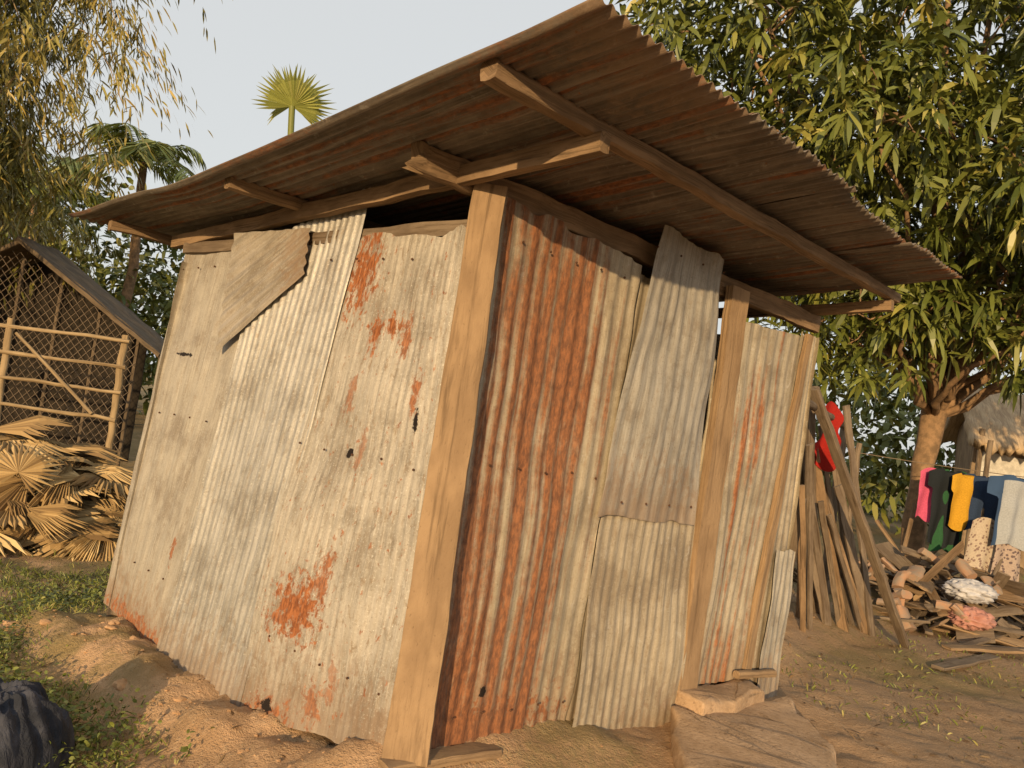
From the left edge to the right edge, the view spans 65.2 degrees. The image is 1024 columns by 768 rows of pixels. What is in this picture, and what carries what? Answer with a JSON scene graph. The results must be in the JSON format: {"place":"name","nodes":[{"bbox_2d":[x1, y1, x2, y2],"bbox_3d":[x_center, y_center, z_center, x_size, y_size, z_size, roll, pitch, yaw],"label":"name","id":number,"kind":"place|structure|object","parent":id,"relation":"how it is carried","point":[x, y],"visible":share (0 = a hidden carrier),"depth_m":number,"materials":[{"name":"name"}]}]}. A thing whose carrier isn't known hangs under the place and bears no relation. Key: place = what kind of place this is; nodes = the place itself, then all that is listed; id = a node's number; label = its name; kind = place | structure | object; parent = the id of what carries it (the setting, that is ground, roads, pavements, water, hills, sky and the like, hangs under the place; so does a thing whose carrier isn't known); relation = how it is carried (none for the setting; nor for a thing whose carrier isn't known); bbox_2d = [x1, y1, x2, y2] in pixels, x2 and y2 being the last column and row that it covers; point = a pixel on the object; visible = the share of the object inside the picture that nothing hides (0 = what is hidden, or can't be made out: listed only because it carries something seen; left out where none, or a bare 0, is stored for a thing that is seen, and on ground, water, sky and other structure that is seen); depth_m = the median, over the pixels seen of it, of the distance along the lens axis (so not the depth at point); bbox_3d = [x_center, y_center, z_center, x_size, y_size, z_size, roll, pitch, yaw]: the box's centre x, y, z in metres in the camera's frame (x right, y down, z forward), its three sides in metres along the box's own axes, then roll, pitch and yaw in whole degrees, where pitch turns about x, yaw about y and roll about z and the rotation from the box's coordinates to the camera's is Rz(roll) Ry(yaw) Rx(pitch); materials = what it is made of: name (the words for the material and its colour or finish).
{"place":"outdoors","nodes":[
{"label":"outdoors","id":0,"kind":"place"},
{"bbox_2d":[0,546,214,767],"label":"grass","id":1,"kind":"structure","parent":0,"point":[80,609],"depth_m":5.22,"materials":[{"name":"green plant"}]},
{"bbox_2d":[0,373,1023,767],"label":"ground","id":2,"kind":"structure","parent":0,"point":[556,745],"depth_m":4.69,"materials":[{"name":"brown soil"}]},
{"bbox_2d":[0,677,74,767],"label":"dark cloth","id":3,"kind":"object","parent":2,"relation":"on","point":[35,722],"visible":0.88,"depth_m":3.39,"materials":[{"name":"fabric"}]},
{"bbox_2d":[7,175,98,252],"bbox_3d":[-15.432,-3.129,23.090,5.993,6.930,5.645,11,-3,-42],"label":"coconut palm","id":4,"kind":"object","parent":2,"relation":"on","point":[79,224],"depth_m":23.84,"materials":[{"name":"green plant"}]},
{"bbox_2d":[0,318,129,465],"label":"bamboo fence","id":5,"kind":"object","parent":2,"relation":"on","point":[120,367],"visible":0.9,"depth_m":9.99,"materials":[{"name":"brown wood"}]},
{"bbox_2d":[2,139,129,278],"bbox_3d":[-12.395,-2.644,20.215,4.496,6.659,4.725,7,-3,29],"label":"coconut palm","id":6,"kind":"object","parent":2,"relation":"on","point":[97,200],"visible":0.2,"depth_m":20.26,"materials":[{"name":"green plant"}]},
{"bbox_2d":[0,415,132,561],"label":"dry palm leaf pile","id":7,"kind":"object","parent":2,"relation":"on","point":[62,499],"visible":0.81,"depth_m":7.23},
{"bbox_2d":[0,236,164,466],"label":"thatched coop","id":8,"kind":"structure","parent":2,"relation":"on","point":[91,306],"depth_m":13.92,"materials":[{"name":"brown wood"}]},
{"bbox_2d":[0,0,222,309],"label":"bamboo clump","id":9,"kind":"object","parent":2,"relation":"on","point":[13,134],"visible":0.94,"depth_m":13.16,"materials":[{"name":"green plant"}]},
{"bbox_2d":[38,123,206,307],"bbox_3d":[-10.194,-2.848,20.843,4.709,7.750,4.375,8,-2,0],"label":"coconut palm","id":10,"kind":"object","parent":2,"relation":"on","point":[165,154],"visible":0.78,"depth_m":20.75,"materials":[{"name":"green plant"}]},
{"bbox_2d":[252,64,336,134],"bbox_3d":[-4.305,-2.079,14.105,1.501,7.427,1.011,8,-2,0],"label":"fan palm","id":11,"kind":"object","parent":2,"relation":"on","point":[291,92],"visible":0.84,"depth_m":14.15,"materials":[{"name":"green plant"}]},
{"bbox_2d":[0,607,611,767],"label":"dirt clods","id":12,"kind":"object","parent":2,"relation":"on","point":[120,685],"visible":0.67,"depth_m":4.27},
{"bbox_2d":[0,132,1023,534],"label":"tree line","id":13,"kind":"object","parent":2,"relation":"on","point":[870,478],"visible":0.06,"depth_m":21.35,"materials":[{"name":"green plant"}]},
{"bbox_2d":[0,554,1023,767],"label":"leaf litter","id":14,"kind":"object","parent":2,"relation":"on","point":[232,712],"visible":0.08,"depth_m":5.25,"materials":[{"name":"brown plant"}]},
{"bbox_2d":[69,0,962,767],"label":"corrugated metal shed","id":15,"kind":"structure","parent":2,"relation":"on","point":[471,414],"depth_m":3.89,"materials":[{"name":"grey metal"}]},
{"bbox_2d":[667,679,836,767],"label":"stone step","id":16,"kind":"object","parent":2,"relation":"on","point":[738,723],"visible":0.93,"depth_m":4.18,"materials":[{"name":"brown stone"}]},
{"bbox_2d":[609,0,1023,564],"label":"mango tree","id":17,"kind":"object","parent":2,"relation":"on","point":[929,326],"visible":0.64,"depth_m":9.03,"materials":[{"name":"green plant"}]},
{"bbox_2d":[789,387,911,648],"bbox_3d":[2.477,1.238,6.789,2.956,2.318,1.064,11,-3,-43],"label":"leaning plank stack","id":18,"kind":"object","parent":2,"relation":"on","point":[836,561],"visible":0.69,"depth_m":7.11,"materials":[{"name":"brown wood"}]},
{"bbox_2d":[815,401,843,471],"bbox_3d":[2.743,0.453,6.956,0.314,0.612,0.118,9,-2,-15],"label":"red cloth","id":19,"kind":"object","parent":18,"relation":"attached to","point":[826,463],"visible":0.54,"depth_m":6.97,"materials":[{"name":"red fabric"}]},
{"bbox_2d":[796,593,1019,756],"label":"pebbles","id":20,"kind":"object","parent":2,"relation":"on","point":[888,704],"visible":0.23,"depth_m":5.48,"materials":[{"name":"brown stone"}]},
{"bbox_2d":[793,503,1023,671],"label":"scrap wood pile","id":21,"kind":"object","parent":2,"relation":"on","point":[971,608],"visible":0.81,"depth_m":8.35,"materials":[{"name":"brown wood"}]},
{"bbox_2d":[848,440,1023,604],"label":"clothesline","id":22,"kind":"object","parent":2,"relation":"on","point":[987,510],"visible":0.88,"depth_m":9.32,"materials":[{"name":"multicoloured fabric"}]},
{"bbox_2d":[941,389,1023,567],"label":"thatched hut","id":23,"kind":"object","parent":2,"relation":"on","point":[971,432],"visible":0.51,"depth_m":15.50,"materials":[{"name":"beige plant"}]},
{"bbox_2d":[1,0,1023,478],"label":"sky","id":24,"kind":"structure","parent":0,"point":[363,49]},
{"bbox_2d":[781,533,1023,749],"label":"grass","id":25,"kind":"structure","parent":0,"point":[867,715],"depth_m":5.95,"materials":[{"name":"green plant"}]}
]}

